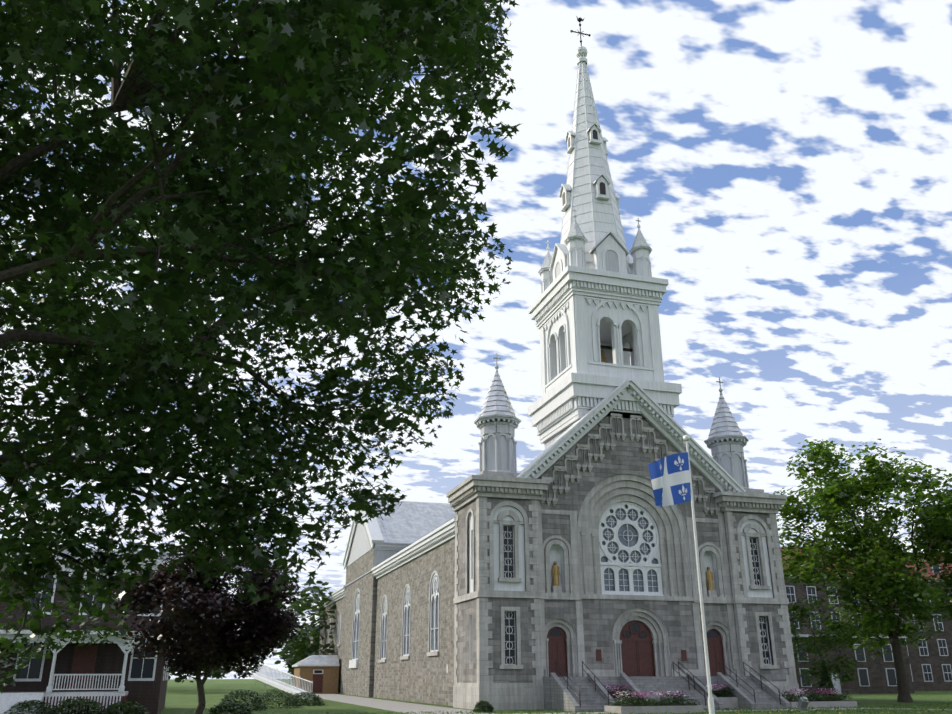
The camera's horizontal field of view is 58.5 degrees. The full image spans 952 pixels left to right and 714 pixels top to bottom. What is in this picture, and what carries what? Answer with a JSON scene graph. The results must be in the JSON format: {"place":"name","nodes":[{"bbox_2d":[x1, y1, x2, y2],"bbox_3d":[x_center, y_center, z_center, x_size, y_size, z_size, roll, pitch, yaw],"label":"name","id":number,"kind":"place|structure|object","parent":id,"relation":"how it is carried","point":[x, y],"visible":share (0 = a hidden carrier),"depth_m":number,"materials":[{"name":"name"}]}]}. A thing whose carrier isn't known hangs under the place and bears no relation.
{"place":"outdoors","nodes":[
{"label":"outdoors","id":0,"kind":"place"},
{"bbox_2d":[0,0,522,692],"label":"maple","id":1,"kind":"object","parent":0,"point":[222,148],"depth_m":16.55,"materials":[{"name":"green plant"}]},
{"bbox_2d":[318,537,454,705],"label":"church nave walls","id":2,"kind":"structure","parent":0,"point":[420,675],"depth_m":82.03,"materials":[{"name":"beige stone"}]},
{"bbox_2d":[344,499,454,586],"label":"roof","id":3,"kind":"structure","parent":2,"relation":"on","point":[408,522],"depth_m":102.97,"materials":[{"name":"grey metal"}]},
{"bbox_2d":[0,0,951,678],"label":"sky","id":4,"kind":"structure","parent":0,"point":[785,166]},
{"bbox_2d":[159,679,951,713],"bbox_3d":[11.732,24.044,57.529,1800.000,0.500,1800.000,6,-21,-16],"label":"lawn","id":5,"kind":"structure","parent":0,"point":[181,698],"depth_m":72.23,"materials":[{"name":"green plant"}]},
{"bbox_2d":[4,700,56,713],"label":"shrub","id":6,"kind":"object","parent":5,"relation":"on","point":[40,704],"depth_m":43.26,"materials":[{"name":"green plant"}]},
{"bbox_2d":[49,697,105,713],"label":"shrub","id":7,"kind":"object","parent":5,"relation":"on","point":[94,705],"depth_m":44.16,"materials":[{"name":"green plant"}]},
{"bbox_2d":[0,548,178,713],"bbox_3d":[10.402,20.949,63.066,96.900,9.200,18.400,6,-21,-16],"label":"house","id":8,"kind":"structure","parent":5,"relation":"on","point":[105,674],"depth_m":48.60,"materials":[{"name":"brick"}]},
{"bbox_2d":[102,700,149,713],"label":"shrub","id":9,"kind":"object","parent":5,"relation":"on","point":[114,707],"depth_m":44.88,"materials":[{"name":"green plant"}]},
{"bbox_2d":[169,662,230,678],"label":"trees","id":10,"kind":"object","parent":5,"relation":"on","point":[217,673],"visible":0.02,"depth_m":205.37,"materials":[{"name":"green plant"}]},
{"bbox_2d":[103,540,301,713],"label":"purple maple","id":11,"kind":"object","parent":5,"relation":"on","point":[158,596],"depth_m":36.36,"materials":[{"name":"purple plant"}]},
{"bbox_2d":[115,545,287,674],"bbox_3d":[-11.874,11.108,37.513,7.401,5.586,7.410,6,-21,-16],"label":"foliage","id":12,"kind":"object","parent":11,"relation":"on","point":[158,638],"visible":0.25,"depth_m":36.52,"materials":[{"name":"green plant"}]},
{"bbox_2d":[208,701,253,713],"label":"shrub","id":13,"kind":"object","parent":5,"relation":"on","point":[240,709],"depth_m":47.97,"materials":[{"name":"green plant"}]},
{"bbox_2d":[212,658,266,678],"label":"trees","id":14,"kind":"object","parent":5,"relation":"on","point":[237,669],"depth_m":247.53,"materials":[{"name":"green plant"}]},
{"bbox_2d":[219,689,267,710],"bbox_3d":[-15.369,22.571,55.838,3.381,1.363,3.298,6,-21,-16],"label":"shrub","id":15,"kind":"object","parent":5,"relation":"on","point":[257,698],"depth_m":55.68,"materials":[{"name":"green plant"}]},
{"bbox_2d":[171,598,319,679],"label":"trees","id":16,"kind":"object","parent":5,"relation":"on","point":[289,666],"depth_m":149.30,"materials":[{"name":"green plant"}]},
{"bbox_2d":[168,581,336,682],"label":"trees","id":17,"kind":"object","parent":5,"relation":"on","point":[306,604],"visible":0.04,"depth_m":126.24,"materials":[{"name":"green plant"}]},
{"bbox_2d":[249,690,301,708],"bbox_3d":[-14.131,24.256,60.188,3.671,1.252,3.676,6,-21,-16],"label":"shrub","id":18,"kind":"object","parent":5,"relation":"on","point":[288,697],"depth_m":59.77,"materials":[{"name":"green plant"}]},
{"bbox_2d":[250,663,318,701],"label":"ramp railing","id":19,"kind":"object","parent":5,"relation":"on","point":[266,679],"visible":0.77,"depth_m":74.75,"materials":[{"name":"white paint"}]},
{"bbox_2d":[286,692,323,705],"bbox_3d":[-13.081,26.086,64.784,3.248,1.054,3.195,6,-21,-16],"label":"shrub","id":20,"kind":"object","parent":5,"relation":"on","point":[308,695],"depth_m":64.36,"materials":[{"name":"green plant"}]},
{"bbox_2d":[292,655,339,693],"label":"shed","id":21,"kind":"structure","parent":5,"relation":"on","point":[321,672],"depth_m":109.05,"materials":[{"name":"beige wood"}]},
{"bbox_2d":[473,700,493,712],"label":"bush","id":22,"kind":"object","parent":5,"relation":"on","point":[488,707],"visible":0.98,"depth_m":50.82,"materials":[{"name":"green plant"}]},
{"bbox_2d":[318,16,799,709],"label":"church","id":23,"kind":"structure","parent":5,"relation":"on","point":[598,264],"depth_m":63.80,"materials":[{"name":"grey stone"}]},
{"bbox_2d":[455,497,541,682],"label":"church tower","id":24,"kind":"structure","parent":23,"relation":"on","point":[467,641],"depth_m":57.96,"materials":[{"name":"stone"}]},
{"bbox_2d":[545,299,651,383],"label":"belfry openings","id":25,"kind":"object","parent":23,"relation":"attached to","point":[608,333],"visible":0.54,"depth_m":69.14,"materials":[{"name":"white paint"}]},
{"bbox_2d":[607,686,632,698],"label":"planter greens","id":26,"kind":"object","parent":23,"relation":"in","point":[614,696],"visible":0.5,"depth_m":54.22,"materials":[{"name":"green plant"}]},
{"bbox_2d":[603,685,630,690],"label":"planter flowers","id":27,"kind":"object","parent":26,"relation":"on","point":[614,687],"visible":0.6,"depth_m":54.65,"materials":[{"name":"pink plant"}]},
{"bbox_2d":[537,411,735,676],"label":"church facade","id":28,"kind":"structure","parent":23,"relation":"attached to","point":[627,455],"depth_m":61.39,"materials":[{"name":"grey stone"}]},
{"bbox_2d":[599,504,662,593],"bbox_3d":[11.284,14.120,62.699,5.000,6.880,0.120,6,-21,-16],"label":"church rose tracery","id":29,"kind":"object","parent":28,"relation":"in","point":[628,550],"visible":0.77,"depth_m":62.59,"materials":[{"name":"white stone"}]},
{"bbox_2d":[608,693,699,705],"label":"planter greens","id":30,"kind":"object","parent":23,"relation":"in","point":[634,701],"visible":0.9,"depth_m":49.84,"materials":[{"name":"green plant"}]},
{"bbox_2d":[610,690,687,697],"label":"planter flowers","id":31,"kind":"object","parent":30,"relation":"in","point":[642,694],"visible":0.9,"depth_m":49.65,"materials":[{"name":"pink plant"}]},
{"bbox_2d":[613,691,685,697],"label":"planter flowers","id":32,"kind":"object","parent":30,"relation":"in","point":[618,696],"visible":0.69,"depth_m":50.11,"materials":[{"name":"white plant"}]},
{"bbox_2d":[629,691,688,697],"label":"planter flowers","id":33,"kind":"object","parent":30,"relation":"in","point":[665,693],"visible":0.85,"depth_m":50.17,"materials":[{"name":"plant"}]},
{"bbox_2d":[712,686,732,696],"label":"planter greens","id":34,"kind":"object","parent":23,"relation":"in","point":[719,693],"visible":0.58,"depth_m":56.11,"materials":[{"name":"green plant"}]},
{"bbox_2d":[723,511,792,681],"bbox_3d":[20.239,19.265,65.490,4.300,14.000,6.000,6,-21,-16],"label":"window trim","id":35,"kind":"structure","parent":23,"relation":"on","point":[770,675],"depth_m":62.55,"materials":[{"name":"stone"}]},
{"bbox_2d":[780,690,851,701],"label":"planter greens","id":36,"kind":"object","parent":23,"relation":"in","point":[789,697],"visible":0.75,"depth_m":57.43,"materials":[{"name":"green plant"}]},
{"bbox_2d":[783,688,837,693],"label":"planter flowers","id":37,"kind":"object","parent":36,"relation":"in","point":[816,689],"visible":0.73,"depth_m":58.01,"materials":[{"name":"pink plant"}]},
{"bbox_2d":[789,688,835,693],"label":"planter flowers","id":38,"kind":"object","parent":36,"relation":"in","point":[806,690],"visible":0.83,"depth_m":57.70,"materials":[{"name":"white plant"}]},
{"bbox_2d":[783,688,848,693],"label":"planter flowers","id":39,"kind":"object","parent":36,"relation":"in","point":[815,690],"visible":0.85,"depth_m":57.70,"materials":[{"name":"pink plant"}]},
{"bbox_2d":[315,694,950,713],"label":"paths","id":40,"kind":"structure","parent":5,"relation":"on","point":[402,707],"depth_m":59.79,"materials":[{"name":"concrete"}]},
{"bbox_2d":[543,672,790,711],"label":"church steps","id":41,"kind":"structure","parent":5,"relation":"on","point":[558,695],"depth_m":55.36,"materials":[{"name":"grey stone"}]},
{"bbox_2d":[555,661,780,707],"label":"stair railings","id":42,"kind":"object","parent":41,"relation":"on","point":[688,676],"visible":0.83,"depth_m":55.90,"materials":[{"name":"metal"}]},
{"bbox_2d":[683,435,714,713],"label":"flagpole","id":43,"kind":"object","parent":5,"relation":"on","point":[686,438],"visible":1,"depth_m":34.52,"materials":[{"name":"metal"}]},
{"bbox_2d":[648,452,690,506],"bbox_3d":[8.096,5.132,35.711,2.363,2.604,0.628,18,-27,-40],"label":"flag","id":44,"kind":"object","parent":43,"relation":"attached to","point":[670,477],"visible":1,"depth_m":35.75,"materials":[{"name":"blue fabric"}]},
{"bbox_2d":[604,696,857,713],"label":"church planters","id":45,"kind":"object","parent":5,"relation":"on","point":[730,702],"visible":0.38,"depth_m":49.62,"materials":[{"name":"grey stone"}]},
{"bbox_2d":[632,708,950,713],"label":"lawn dandelions","id":46,"kind":"object","parent":5,"relation":"on","point":[833,709],"visible":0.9,"depth_m":47.60,"materials":[{"name":"yellow plant"}]},
{"bbox_2d":[797,697,808,712],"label":"stone","id":47,"kind":"object","parent":5,"relation":"on","point":[803,702],"depth_m":49.51,"materials":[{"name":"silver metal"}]},
{"bbox_2d":[788,596,864,696],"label":"small tree","id":48,"kind":"object","parent":5,"relation":"on","point":[824,636],"depth_m":66.98,"materials":[{"name":"green plant"}]},
{"bbox_2d":[817,659,838,698],"bbox_3d":[25.075,23.309,60.837,1.794,3.220,1.945,6,-21,-16],"label":"conical shrub","id":49,"kind":"object","parent":5,"relation":"on","point":[826,679],"visible":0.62,"depth_m":60.84,"materials":[{"name":"green plant"}]},
{"bbox_2d":[773,439,951,701],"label":"tree","id":50,"kind":"object","parent":5,"relation":"on","point":[930,511],"depth_m":69.83,"materials":[{"name":"green plant"}]},
{"bbox_2d":[780,547,951,694],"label":"convent building","id":51,"kind":"structure","parent":5,"relation":"on","point":[928,664],"depth_m":114.15,"materials":[{"name":"brick"}]},
{"bbox_2d":[907,516,951,621],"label":"tree","id":52,"kind":"object","parent":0,"point":[947,595],"depth_m":72.27,"materials":[{"name":"green plant"}]}
]}

